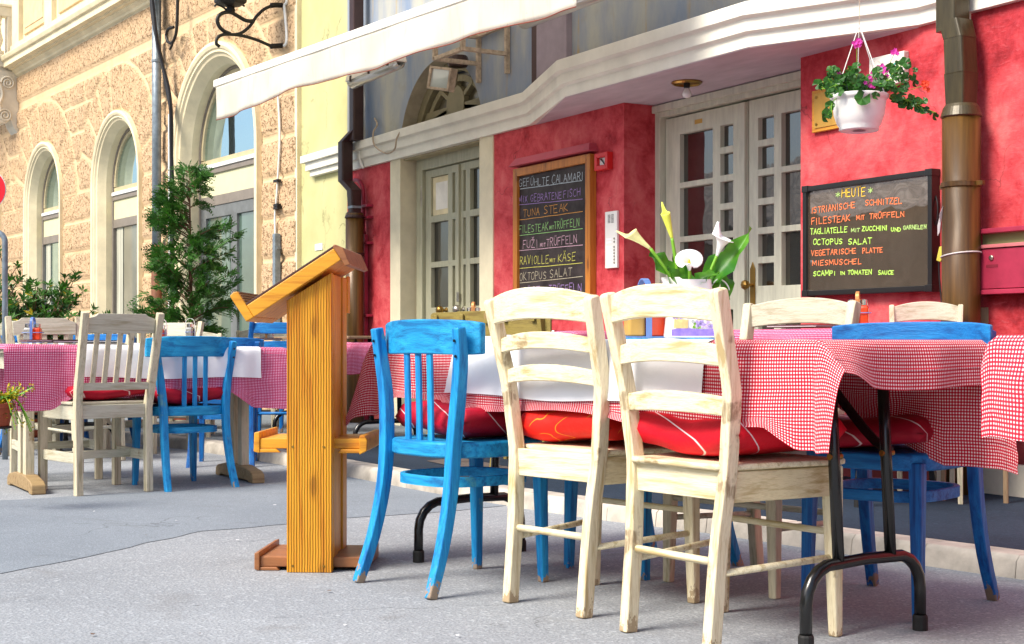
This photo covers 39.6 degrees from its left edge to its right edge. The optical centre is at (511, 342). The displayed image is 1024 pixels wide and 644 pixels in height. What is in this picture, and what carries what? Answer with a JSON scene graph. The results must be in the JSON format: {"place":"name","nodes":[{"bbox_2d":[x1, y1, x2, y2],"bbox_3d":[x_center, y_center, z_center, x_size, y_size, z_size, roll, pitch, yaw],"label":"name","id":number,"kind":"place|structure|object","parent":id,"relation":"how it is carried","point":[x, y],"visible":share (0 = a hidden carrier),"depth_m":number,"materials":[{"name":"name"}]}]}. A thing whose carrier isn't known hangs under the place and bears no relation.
{"place":"outdoors","nodes":[
{"label":"outdoors","id":0,"kind":"place"},
{"bbox_2d":[69,415,436,440],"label":"old pavement","id":1,"kind":"structure","parent":0,"point":[266,424],"depth_m":11.30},
{"bbox_2d":[0,0,300,409],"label":"ochre palazzo","id":2,"kind":"structure","parent":1,"relation":"on","point":[76,125],"depth_m":17.84,"materials":[{"name":"stone"}]},
{"bbox_2d":[41,158,58,310],"bbox_3d":[-6.502,-0.975,20.401,0.165,3.430,1.442,0,0,-32],"label":"window frame","id":3,"kind":"structure","parent":2,"relation":"in","point":[50,203],"depth_m":20.73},
{"bbox_2d":[112,128,136,337],"bbox_3d":[-4.764,-0.995,17.895,0.165,3.470,1.442,0,0,-32],"label":"window frame","id":4,"kind":"structure","parent":2,"relation":"in","point":[124,181],"depth_m":18.17,"materials":[{"name":"grey glass"}]},
{"bbox_2d":[151,0,161,336],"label":"grey drainpipe","id":5,"kind":"object","parent":2,"relation":"attached to","point":[156,122],"visible":0.56,"depth_m":16.31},
{"bbox_2d":[150,0,174,304],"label":"cable bundle","id":6,"kind":"object","parent":2,"relation":"attached to","point":[165,77],"visible":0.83,"depth_m":15.98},
{"bbox_2d":[168,114,169,305],"bbox_3d":[-3.893,-1.083,16.213,0.040,3.045,0.060,0,0,-30],"label":"white conduit","id":7,"kind":"object","parent":2,"relation":"attached to","point":[168,162],"visible":0.14,"depth_m":16.21,"materials":[{"name":"plastic"}]},
{"bbox_2d":[165,0,178,49],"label":"cable","id":8,"kind":"object","parent":2,"relation":"attached to","point":[168,29],"visible":1,"depth_m":15.79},
{"bbox_2d":[199,65,253,337],"bbox_3d":[-2.978,-1.131,15.384,0.198,3.741,1.904,0,0,-33],"label":"window frame","id":9,"kind":"structure","parent":2,"relation":"in","point":[226,144],"depth_m":15.43,"materials":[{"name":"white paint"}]},
{"bbox_2d":[214,0,282,48],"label":"lantern bracket","id":10,"kind":"object","parent":2,"relation":"attached to","point":[231,5],"visible":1,"depth_m":13.55,"materials":[{"name":"black metal"}]},
{"bbox_2d":[272,96,280,340],"bbox_3d":[-2.304,-0.917,13.876,0.064,3.115,0.135,0,0,-30],"label":"wall conduit","id":11,"kind":"object","parent":2,"relation":"attached to","point":[276,257],"depth_m":13.84,"materials":[{"name":"white plastic"}]},
{"bbox_2d":[283,0,287,46],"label":"white lamp cable","id":12,"kind":"object","parent":2,"relation":"attached to","point":[285,22],"visible":1,"depth_m":13.74,"materials":[{"name":"plastic"}]},
{"bbox_2d":[127,159,246,422],"bbox_3d":[-2.555,-0.397,11.252,1.012,2.160,1.077,0,0,-30],"label":"conifer shrub","id":13,"kind":"object","parent":1,"relation":"on","point":[168,215],"visible":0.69,"depth_m":11.21,"materials":[{"name":"green plant"}]},
{"bbox_2d":[157,332,221,436],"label":"ladder back chair","id":14,"kind":"object","parent":1,"relation":"on","point":[207,421],"visible":0.13,"depth_m":10.60,"materials":[{"name":"grey paint"}]},
{"bbox_2d":[248,322,286,431],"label":"ladder back chair","id":15,"kind":"object","parent":1,"relation":"on","point":[273,328],"visible":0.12,"depth_m":9.33,"materials":[{"name":"blue paint"}]},
{"bbox_2d":[279,339,286,432],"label":"ladder back chair","id":16,"kind":"object","parent":1,"relation":"on","point":[281,421],"visible":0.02,"depth_m":10.73,"materials":[{"name":"blue paint"}]},
{"bbox_2d":[467,302,479,310],"bbox_3d":[-0.228,-0.159,8.400,0.116,0.164,0.062,0,0,10],"label":"cruet set","id":17,"kind":"object","parent":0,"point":[473,307],"visible":0.26,"depth_m":8.38,"materials":[{"name":"glass"}]},
{"bbox_2d":[0,429,1023,643],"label":"street","id":18,"kind":"structure","parent":0,"point":[209,587],"depth_m":4.14,"materials":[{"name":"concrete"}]},
{"bbox_2d":[0,175,5,203],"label":"road sign","id":19,"kind":"object","parent":18,"relation":"on","point":[2,189],"visible":1,"depth_m":9.20,"materials":[{"name":"red metal"}]},
{"bbox_2d":[0,230,7,459],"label":"sign pole","id":20,"kind":"object","parent":18,"relation":"on","point":[3,236],"visible":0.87,"depth_m":8.98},
{"bbox_2d":[0,336,17,454],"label":"bentwood chair","id":21,"kind":"object","parent":18,"relation":"on","point":[15,337],"visible":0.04,"depth_m":9.38,"materials":[{"name":"blue paint"}]},
{"bbox_2d":[0,260,26,322],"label":"laurel shrub","id":22,"kind":"object","parent":18,"relation":"on","point":[17,280],"visible":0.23,"depth_m":10.37,"materials":[{"name":"green plant"}]},
{"bbox_2d":[0,321,93,455],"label":"slat back chair","id":23,"kind":"object","parent":18,"relation":"on","point":[55,435],"visible":0.09,"depth_m":9.24,"materials":[{"name":"grey paint"}]},
{"bbox_2d":[5,316,102,479],"bbox_3d":[-2.532,0.296,7.836,0.444,0.888,0.564,0,0,-28],"label":"slat back chair","id":24,"kind":"object","parent":18,"relation":"on","point":[56,327],"visible":0.28,"depth_m":7.93,"materials":[{"name":"grey paint"}]},
{"bbox_2d":[0,245,115,437],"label":"laurel shrub","id":25,"kind":"object","parent":18,"relation":"on","point":[35,304],"visible":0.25,"depth_m":11.06,"materials":[{"name":"green plant"}]},
{"bbox_2d":[34,415,111,448],"bbox_3d":[-3.134,0.374,9.810,0.692,0.731,1.392,0,0,-33],"label":"folding table","id":26,"kind":"object","parent":18,"relation":"on","point":[66,422],"visible":0.16,"depth_m":9.37,"materials":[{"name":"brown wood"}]},
{"bbox_2d":[48,333,128,460],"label":"ladder back chair","id":27,"kind":"object","parent":18,"relation":"on","point":[105,426],"visible":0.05,"depth_m":8.91,"materials":[{"name":"grey paint"}]},
{"bbox_2d":[60,334,136,449],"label":"bentwood chair","id":28,"kind":"object","parent":18,"relation":"on","point":[102,337],"visible":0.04,"depth_m":10.07,"materials":[{"name":"blue paint"}]},
{"bbox_2d":[38,311,164,495],"bbox_3d":[-2.047,0.296,7.079,0.444,0.888,0.564,0,0,-39],"label":"slat back chair","id":29,"kind":"object","parent":18,"relation":"on","point":[77,409],"visible":0.88,"depth_m":6.96,"materials":[{"name":"grey paint"}]},
{"bbox_2d":[64,386,144,399],"bbox_3d":[-2.083,0.243,7.123,0.400,0.085,0.380,0,0,-39],"label":"seat cushion","id":30,"kind":"object","parent":29,"relation":"on","point":[99,394],"visible":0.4,"depth_m":6.97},
{"bbox_2d":[0,349,264,494],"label":"trestle table","id":31,"kind":"object","parent":18,"relation":"on","point":[25,477],"visible":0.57,"depth_m":7.47,"materials":[{"name":"grey paint"}]},
{"bbox_2d":[0,344,286,411],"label":"tablecloth","id":32,"kind":"object","parent":31,"relation":"on","point":[47,371],"visible":0.46,"depth_m":6.94,"materials":[{"name":"fabric"}]},
{"bbox_2d":[21,317,43,342],"bbox_3d":[-2.561,-0.067,7.600,0.116,0.138,0.062,0,0,0],"label":"cruet set","id":33,"kind":"object","parent":32,"relation":"on","point":[30,333],"visible":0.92,"depth_m":7.58,"materials":[{"name":"red glass"}]},
{"bbox_2d":[19,340,52,341],"bbox_3d":[-2.337,-0.009,7.250,0.300,0.013,0.210,0,0,-30],"label":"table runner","id":34,"kind":"object","parent":32,"relation":"on","point":[35,341],"visible":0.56,"depth_m":7.12,"materials":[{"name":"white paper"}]},
{"bbox_2d":[85,344,260,378],"bbox_3d":[-1.785,0.097,7.341,0.918,0.176,0.365,0,0,-30],"label":"table runner","id":35,"kind":"object","parent":32,"relation":"on","point":[247,363],"visible":0.42,"depth_m":7.22,"materials":[{"name":"white fabric"}]},
{"bbox_2d":[48,340,116,342],"bbox_3d":[-2.168,-0.005,7.200,0.300,0.013,0.210,0,0,-32],"label":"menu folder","id":36,"kind":"object","parent":35,"relation":"on","point":[76,341],"visible":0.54,"depth_m":7.11,"materials":[{"name":"white paper"}]},
{"bbox_2d":[185,318,194,335],"bbox_3d":[-2.104,-0.082,9.300,0.063,0.154,0.116,0,0,0],"label":"cruet set","id":37,"kind":"object","parent":35,"relation":"on","point":[189,330],"visible":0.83,"depth_m":9.27,"materials":[{"name":"clear glass"}]},
{"bbox_2d":[106,321,203,453],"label":"slat back chair","id":38,"kind":"object","parent":18,"relation":"on","point":[175,329],"visible":0.15,"depth_m":9.80,"materials":[{"name":"grey paint"}]},
{"bbox_2d":[132,336,239,491],"bbox_3d":[-1.697,0.370,7.328,0.486,0.805,0.500,0,0,-39],"label":"bentwood chair","id":39,"kind":"object","parent":18,"relation":"on","point":[195,347],"visible":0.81,"depth_m":7.23,"materials":[{"name":"blue paint"}]},
{"bbox_2d":[130,387,222,404],"bbox_3d":[-1.732,0.266,7.375,0.400,0.108,0.390,0,0,-38],"label":"seat cushion","id":40,"kind":"object","parent":39,"relation":"on","point":[174,396],"visible":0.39,"depth_m":7.23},
{"bbox_2d":[186,337,263,467],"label":"bentwood chair","id":41,"kind":"object","parent":18,"relation":"on","point":[250,342],"visible":0.16,"depth_m":8.51,"materials":[{"name":"blue paint"}]},
{"bbox_2d":[0,477,504,572],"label":"asphalt patch","id":42,"kind":"object","parent":18,"relation":"on","point":[40,531],"visible":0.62,"depth_m":6.07,"materials":[{"name":"asphalt"}]},
{"bbox_2d":[0,381,34,433],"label":"plant","id":43,"kind":"object","parent":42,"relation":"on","point":[6,410],"visible":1,"depth_m":6.19,"materials":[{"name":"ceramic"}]},
{"bbox_2d":[236,330,286,426],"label":"ladder back chair","id":44,"kind":"object","parent":18,"relation":"on","point":[242,334],"visible":0.09,"depth_m":11.65,"materials":[{"name":"grey paint"}]},
{"bbox_2d":[230,245,378,572],"bbox_3d":[-0.677,0.214,4.736,0.437,1.053,0.390,0,0,3],"label":"wooden lectern","id":45,"kind":"object","parent":18,"relation":"on","point":[311,299],"visible":0.95,"depth_m":4.57,"materials":[{"name":"brown wood"}]},
{"bbox_2d":[300,0,346,277],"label":"yellow house","id":46,"kind":"structure","parent":18,"relation":"on","point":[323,189],"depth_m":13.15,"materials":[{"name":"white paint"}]},
{"bbox_2d":[353,319,548,599],"bbox_3d":[-0.172,0.337,4.389,0.500,0.814,0.486,0,0,-40],"label":"bentwood chair","id":47,"kind":"object","parent":18,"relation":"on","point":[460,341],"visible":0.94,"depth_m":4.29,"materials":[{"name":"blue paint"}]},
{"bbox_2d":[395,399,526,437],"bbox_3d":[-0.111,0.235,4.446,0.370,0.113,0.360,0,0,-39],"label":"seat cushion","id":48,"kind":"object","parent":47,"relation":"on","point":[479,422],"visible":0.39,"depth_m":4.29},
{"bbox_2d":[63,431,1023,579],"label":"kerb","id":49,"kind":"structure","parent":18,"relation":"on","point":[961,556],"depth_m":5.39,"materials":[{"name":"stone"}]},
{"bbox_2d":[484,287,699,618],"bbox_3d":[0.228,0.294,4.053,0.465,0.894,0.444,0,0,-41],"label":"ladder back chair","id":50,"kind":"object","parent":18,"relation":"on","point":[597,463],"visible":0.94,"depth_m":3.93,"materials":[{"name":"beige paint"}]},
{"bbox_2d":[521,410,623,441],"bbox_3d":[0.276,0.226,4.106,0.380,0.124,0.380,0,0,-41],"label":"seat cushion","id":51,"kind":"object","parent":50,"relation":"on","point":[552,425],"visible":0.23,"depth_m":4.01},
{"bbox_2d":[564,336,743,580],"bbox_3d":[0.454,0.355,4.701,0.500,0.814,0.486,0,0,-43],"label":"bentwood chair","id":52,"kind":"object","parent":18,"relation":"on","point":[570,499],"visible":0.03,"depth_m":4.66,"materials":[{"name":"blue paint"}]},
{"bbox_2d":[413,388,927,643],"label":"folding table","id":53,"kind":"object","parent":18,"relation":"on","point":[890,553],"visible":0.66,"depth_m":3.59,"materials":[{"name":"black metal"}]},
{"bbox_2d":[346,339,1017,474],"bbox_3d":[0.380,0.180,4.213,0.792,0.374,2.164,0,0,-36],"label":"tablecloth","id":54,"kind":"object","parent":53,"relation":"on","point":[789,388],"visible":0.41,"depth_m":3.49,"materials":[{"name":"fabric"}]},
{"bbox_2d":[444,339,712,400],"bbox_3d":[0.263,0.078,4.075,0.348,0.174,1.160,0,0,-36],"label":"table runner","id":55,"kind":"object","parent":54,"relation":"on","point":[483,376],"visible":0.29,"depth_m":3.95,"materials":[{"name":"white fabric"}]},
{"bbox_2d":[624,278,664,337],"bbox_3d":[0.374,-0.097,4.020,0.142,0.168,0.076,0,0,-15],"label":"cruet set","id":56,"kind":"object","parent":55,"relation":"on","point":[652,327],"visible":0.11,"depth_m":3.99,"materials":[{"name":"glass"}]},
{"bbox_2d":[649,226,751,337],"bbox_3d":[0.522,-0.168,3.948,0.288,0.308,0.118,0,0,0],"label":"potted plant","id":57,"kind":"object","parent":55,"relation":"on","point":[726,262],"visible":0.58,"depth_m":3.93,"materials":[{"name":"green plant"}]},
{"bbox_2d":[616,229,670,276],"bbox_3d":[0.385,-0.193,3.922,0.194,0.242,0.039,0,0,-2],"label":"calla lily","id":58,"kind":"object","parent":57,"relation":"in","point":[634,235],"visible":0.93,"depth_m":3.92,"materials":[{"name":"beige plant"}]},
{"bbox_2d":[661,202,678,268],"bbox_3d":[0.446,-0.228,3.947,0.068,0.329,0.028,0,0,11],"label":"calla lily","id":59,"kind":"object","parent":57,"relation":"in","point":[665,215],"visible":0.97,"depth_m":3.95,"materials":[{"name":"yellow plant"}]},
{"bbox_2d":[675,249,702,278],"bbox_3d":[0.484,-0.165,3.875,0.068,0.182,0.107,0,0,43],"label":"calla lily","id":60,"kind":"object","parent":57,"relation":"in","point":[689,258],"visible":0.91,"depth_m":3.88,"materials":[{"name":"white plant"}]},
{"bbox_2d":[708,221,733,278],"bbox_3d":[0.561,-0.205,3.942,0.108,0.265,0.063,0,0,0],"label":"calla lily","id":61,"kind":"object","parent":57,"relation":"in","point":[722,240],"visible":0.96,"depth_m":3.95,"materials":[{"name":"white plant"}]},
{"bbox_2d":[347,0,1023,497],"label":"restaurant building","id":62,"kind":"structure","parent":18,"relation":"on","point":[733,144],"depth_m":8.67,"materials":[{"name":"red paint"}]},
{"bbox_2d":[338,0,364,422],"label":"drainpipe","id":63,"kind":"object","parent":62,"relation":"attached to","point":[354,217],"visible":0.76,"depth_m":12.12,"materials":[{"name":"metal"}]},
{"bbox_2d":[353,178,372,419],"bbox_3d":[-1.295,-0.379,12.284,0.060,2.118,0.333,0,0,-30],"label":"crimson conduit","id":64,"kind":"object","parent":62,"relation":"attached to","point":[366,242],"visible":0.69,"depth_m":12.21,"materials":[{"name":"metal"}]},
{"bbox_2d":[372,118,410,153],"bbox_3d":[-0.866,-1.729,11.523,0.125,0.369,1.325,0,0,-32],"label":"looping cable","id":65,"kind":"object","parent":62,"relation":"attached to","point":[393,150],"visible":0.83,"depth_m":11.82,"materials":[{"name":"paint"}]},
{"bbox_2d":[213,0,576,119],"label":"awning","id":66,"kind":"object","parent":62,"relation":"attached to","point":[393,38],"visible":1,"depth_m":9.19,"materials":[{"name":"beige fabric"}]},
{"bbox_2d":[345,57,406,88],"bbox_3d":[-1.018,-2.001,10.545,0.114,0.112,0.858,0,0,-30],"label":"strip light","id":67,"kind":"object","parent":66,"relation":"attached to","point":[356,80],"visible":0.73,"depth_m":10.50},
{"bbox_2d":[518,0,603,28],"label":"strip light","id":68,"kind":"object","parent":66,"relation":"attached to","point":[580,4],"visible":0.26,"depth_m":8.45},
{"bbox_2d":[420,164,460,318],"bbox_3d":[-0.582,-0.368,11.367,0.137,2.065,0.640,0,0,-30],"label":"door leaf","id":69,"kind":"structure","parent":62,"relation":"in","point":[443,185],"depth_m":11.40,"materials":[{"name":"green paint"}]},
{"bbox_2d":[427,54,467,91],"bbox_3d":[-0.464,-2.003,10.645,0.282,0.292,0.216,0,0,42],"label":"floodlight","id":70,"kind":"object","parent":62,"relation":"attached to","point":[442,78],"visible":0.94,"depth_m":10.57,"materials":[{"name":"paint"}]},
{"bbox_2d":[452,159,478,311],"bbox_3d":[-0.308,-0.368,10.898,0.137,2.065,0.502,0,0,-30],"label":"door leaf","id":71,"kind":"structure","parent":62,"relation":"in","point":[470,169],"depth_m":10.99,"materials":[{"name":"green paint"}]},
{"bbox_2d":[432,26,509,82],"bbox_3d":[-0.297,-2.140,10.242,0.395,0.440,0.455,0,0,-30],"label":"angle iron bracket","id":72,"kind":"object","parent":62,"relation":"attached to","point":[478,50],"visible":0.61,"depth_m":10.15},
{"bbox_2d":[508,143,598,167],"bbox_3d":[0.268,-1.262,9.591,0.082,0.055,1.032,0,0,-30],"label":"lamp ledge","id":73,"kind":"object","parent":62,"relation":"attached to","point":[585,148],"visible":1,"depth_m":9.51,"materials":[{"name":"paint"}]},
{"bbox_2d":[513,153,595,294],"bbox_3d":[0.276,-0.712,9.608,0.051,1.017,0.983,0,0,-30],"label":"chalk menu board","id":74,"kind":"object","parent":62,"relation":"attached to","point":[554,224],"visible":0.9,"depth_m":9.56,"materials":[{"name":"wood"}]},
{"bbox_2d":[594,151,612,170],"bbox_3d":[0.585,-1.157,9.088,0.045,0.110,0.148,0,0,-30],"label":"alarm box","id":75,"kind":"object","parent":62,"relation":"attached to","point":[603,161],"visible":1,"depth_m":9.06,"materials":[{"name":"red plastic"}]},
{"bbox_2d":[605,210,618,267],"bbox_3d":[0.633,-0.653,9.027,0.023,0.360,0.134,0,0,-30],"label":"entry phone","id":76,"kind":"object","parent":62,"relation":"attached to","point":[611,240],"visible":1,"depth_m":9.01,"materials":[{"name":"white plastic"}]},
{"bbox_2d":[671,79,701,97],"bbox_3d":[1.011,-1.462,8.223,0.180,0.100,0.180,0,0,-30],"label":"ceiling lamp","id":77,"kind":"object","parent":62,"relation":"attached to","point":[686,84],"visible":1,"depth_m":8.21,"materials":[{"name":"gold metal"}]},
{"bbox_2d":[666,101,748,329],"bbox_3d":[1.188,-0.375,8.688,0.068,2.080,0.803,0,0,-30],"label":"door leaf","id":78,"kind":"structure","parent":62,"relation":"in","point":[707,152],"depth_m":8.68,"materials":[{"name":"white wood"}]},
{"bbox_2d":[741,89,800,328],"bbox_3d":[1.560,-0.375,7.994,0.126,2.080,0.747,0,0,-30],"label":"door leaf","id":79,"kind":"structure","parent":62,"relation":"in","point":[775,120],"depth_m":8.12,"materials":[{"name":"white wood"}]},
{"bbox_2d":[812,89,838,132],"bbox_3d":[1.664,-1.201,7.258,0.029,0.218,0.377,0,0,-30],"label":"gilded plaque","id":80,"kind":"object","parent":62,"relation":"attached to","point":[820,99],"visible":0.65,"depth_m":7.36,"materials":[{"name":"gold metal"}]},
{"bbox_2d":[802,168,939,296],"bbox_3d":[1.763,-0.527,7.058,0.059,0.578,0.896,0,0,-30],"label":"glossy menu board","id":81,"kind":"object","parent":62,"relation":"attached to","point":[875,235],"visible":1,"depth_m":7.01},
{"bbox_2d":[812,0,938,133],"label":"hanging geranium","id":82,"kind":"object","parent":62,"relation":"hanging from","point":[856,102],"visible":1,"depth_m":6.08,"materials":[{"name":"plant"}]},
{"bbox_2d":[869,51,908,84],"bbox_3d":[1.839,-1.330,6.949,0.038,0.150,0.233,0,0,-30],"label":"house number plaque","id":83,"kind":"object","parent":62,"relation":"attached to","point":[884,59],"visible":0.39,"depth_m":6.92,"materials":[{"name":"white plastic"}]},
{"bbox_2d":[935,195,941,321],"bbox_3d":[1.994,-0.382,6.654,0.028,0.702,0.113,0,0,-24],"label":"hanging cable","id":84,"kind":"object","parent":62,"relation":"attached to","point":[939,259],"visible":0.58,"depth_m":6.65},
{"bbox_2d":[936,0,984,494],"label":"drainpipe","id":85,"kind":"object","parent":62,"relation":"attached to","point":[962,183],"visible":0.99,"depth_m":6.37,"materials":[{"name":"brown metal"}]},
{"bbox_2d":[981,225,1023,294],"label":"letter box","id":86,"kind":"object","parent":62,"relation":"attached to","point":[1002,268],"visible":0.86,"depth_m":6.30,"materials":[{"name":"paint"}]},
{"bbox_2d":[981,247,1023,288],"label":"door","id":87,"kind":"structure","parent":86,"relation":"in","point":[1009,273],"depth_m":6.29,"materials":[{"name":"paint"}]},
{"bbox_2d":[600,284,844,643],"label":"ladder back chair","id":88,"kind":"object","parent":18,"relation":"on","point":[727,478],"visible":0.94,"depth_m":3.50,"materials":[{"name":"beige paint"}]},
{"bbox_2d":[637,411,846,455],"bbox_3d":[0.574,0.230,3.652,0.390,0.117,0.400,0,0,-36],"label":"seat cushion","id":89,"kind":"object","parent":88,"relation":"on","point":[699,437],"visible":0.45,"depth_m":3.53,"materials":[{"name":"fabric"}]},
{"bbox_2d":[663,297,860,598],"bbox_3d":[0.772,0.299,4.394,0.464,0.886,0.444,0,0,-43],"label":"ladder back chair","id":90,"kind":"object","parent":18,"relation":"on","point":[807,310],"visible":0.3,"depth_m":4.46,"materials":[{"name":"grey paint"}]},
{"bbox_2d":[801,322,999,614],"bbox_3d":[1.088,0.342,4.031,0.486,0.805,0.500,0,0,41],"label":"bentwood chair","id":91,"kind":"object","parent":18,"relation":"on","point":[916,465],"visible":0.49,"depth_m":4.01,"materials":[{"name":"blue paint"}]},
{"bbox_2d":[838,414,933,447],"bbox_3d":[1.036,0.242,3.972,0.410,0.100,0.390,0,0,41],"label":"seat cushion","id":92,"kind":"object","parent":91,"relation":"on","point":[909,428],"visible":0.41,"depth_m":3.77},
{"bbox_3d":[1.665,0.364,2.817,0.692,0.751,1.152,0,0,-30],"label":"folding table","id":93,"kind":"object","parent":18,"relation":"on","visible":0},
{"bbox_2d":[980,335,1023,440],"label":"tablecloth","id":94,"kind":"object","parent":93,"relation":"on","point":[1002,386],"visible":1,"depth_m":3.09,"materials":[{"name":"fabric"}]},
{"bbox_2d":[286,436,1023,549],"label":"pavement","id":95,"kind":"structure","parent":0,"point":[948,520],"depth_m":5.72,"materials":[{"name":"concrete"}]},
{"bbox_2d":[254,336,415,434],"bbox_3d":[-1.155,0.330,9.647,0.642,0.741,1.672,0,0,-30],"label":"folding table","id":96,"kind":"object","parent":95,"relation":"on","point":[370,420],"visible":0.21,"depth_m":8.99,"materials":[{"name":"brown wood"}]},
{"bbox_2d":[347,342,371,374],"bbox_3d":[-1.160,0.108,9.644,1.007,0.220,2.044,0,0,-30],"label":"tablecloth","id":97,"kind":"object","parent":96,"relation":"on","point":[357,352],"visible":0.15,"depth_m":8.77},
{"bbox_2d":[426,312,455,433],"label":"plywood back chair","id":98,"kind":"object","parent":95,"relation":"on","point":[445,315],"visible":0.12,"depth_m":8.47,"materials":[{"name":"yellow wood"}]},
{"bbox_2d":[428,458,508,468],"bbox_3d":[-0.232,0.676,7.884,0.259,0.002,0.917,0,0,-24],"label":"paver patch","id":99,"kind":"object","parent":95,"relation":"on","point":[465,462],"visible":0.29,"depth_m":8.00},
{"bbox_2d":[454,311,508,458],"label":"plywood back chair","id":100,"kind":"object","parent":95,"relation":"on","point":[478,316],"visible":0.18,"depth_m":7.90,"materials":[{"name":"yellow wood"}]},
{"bbox_2d":[489,319,551,466],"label":"plywood back chair","id":101,"kind":"object","parent":95,"relation":"on","point":[523,326],"visible":0.07,"depth_m":7.44,"materials":[{"name":"yellow wood"}]},
{"bbox_2d":[854,470,936,507],"bbox_3d":[1.315,0.315,6.505,0.632,0.731,1.492,0,0,-30],"label":"folding table","id":102,"kind":"object","parent":95,"relation":"on","point":[932,475],"visible":0.04,"depth_m":6.08,"materials":[{"name":"brown wood"}]},
{"bbox_2d":[733,328,831,339],"bbox_3d":[1.313,0.067,6.503,0.871,0.250,1.734,0,0,-30],"label":"tablecloth","id":103,"kind":"object","parent":102,"relation":"on","point":[773,334],"visible":0.21,"depth_m":6.07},
{"bbox_2d":[765,324,836,327],"bbox_3d":[1.297,-0.071,6.250,0.210,0.013,0.300,0,0,-35],"label":"menu folder","id":104,"kind":"object","parent":103,"relation":"on","point":[805,326],"visible":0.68,"depth_m":6.16,"materials":[{"name":"white paper"}]},
{"bbox_2d":[848,291,871,322],"bbox_3d":[1.471,-0.139,6.050,0.116,0.157,0.062,0,0,20],"label":"cruet set","id":105,"kind":"object","parent":103,"relation":"on","point":[864,315],"visible":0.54,"depth_m":6.02,"materials":[{"name":"glass"}]},
{"bbox_2d":[889,301,963,503],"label":"ladder back chair","id":106,"kind":"object","parent":95,"relation":"on","point":[926,310],"visible":0.27,"depth_m":6.34,"materials":[{"name":"grey paint"}]},
{"bbox_2d":[941,307,1008,502],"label":"plywood back chair","id":107,"kind":"object","parent":95,"relation":"on","point":[984,315],"visible":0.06,"depth_m":6.12,"materials":[{"name":"brown wood"}]},
{"bbox_3d":[0.251,0.309,8.779,0.592,0.741,1.412,0,0,-30],"label":"folding table","id":108,"kind":"object","parent":95,"relation":"on","visible":0},
{"bbox_2d":[554,331,607,338],"bbox_3d":[0.248,0.052,8.777,0.876,0.239,1.701,0,0,-30],"label":"tablecloth","id":109,"kind":"object","parent":108,"relation":"on","point":[582,333],"visible":0.13,"depth_m":8.04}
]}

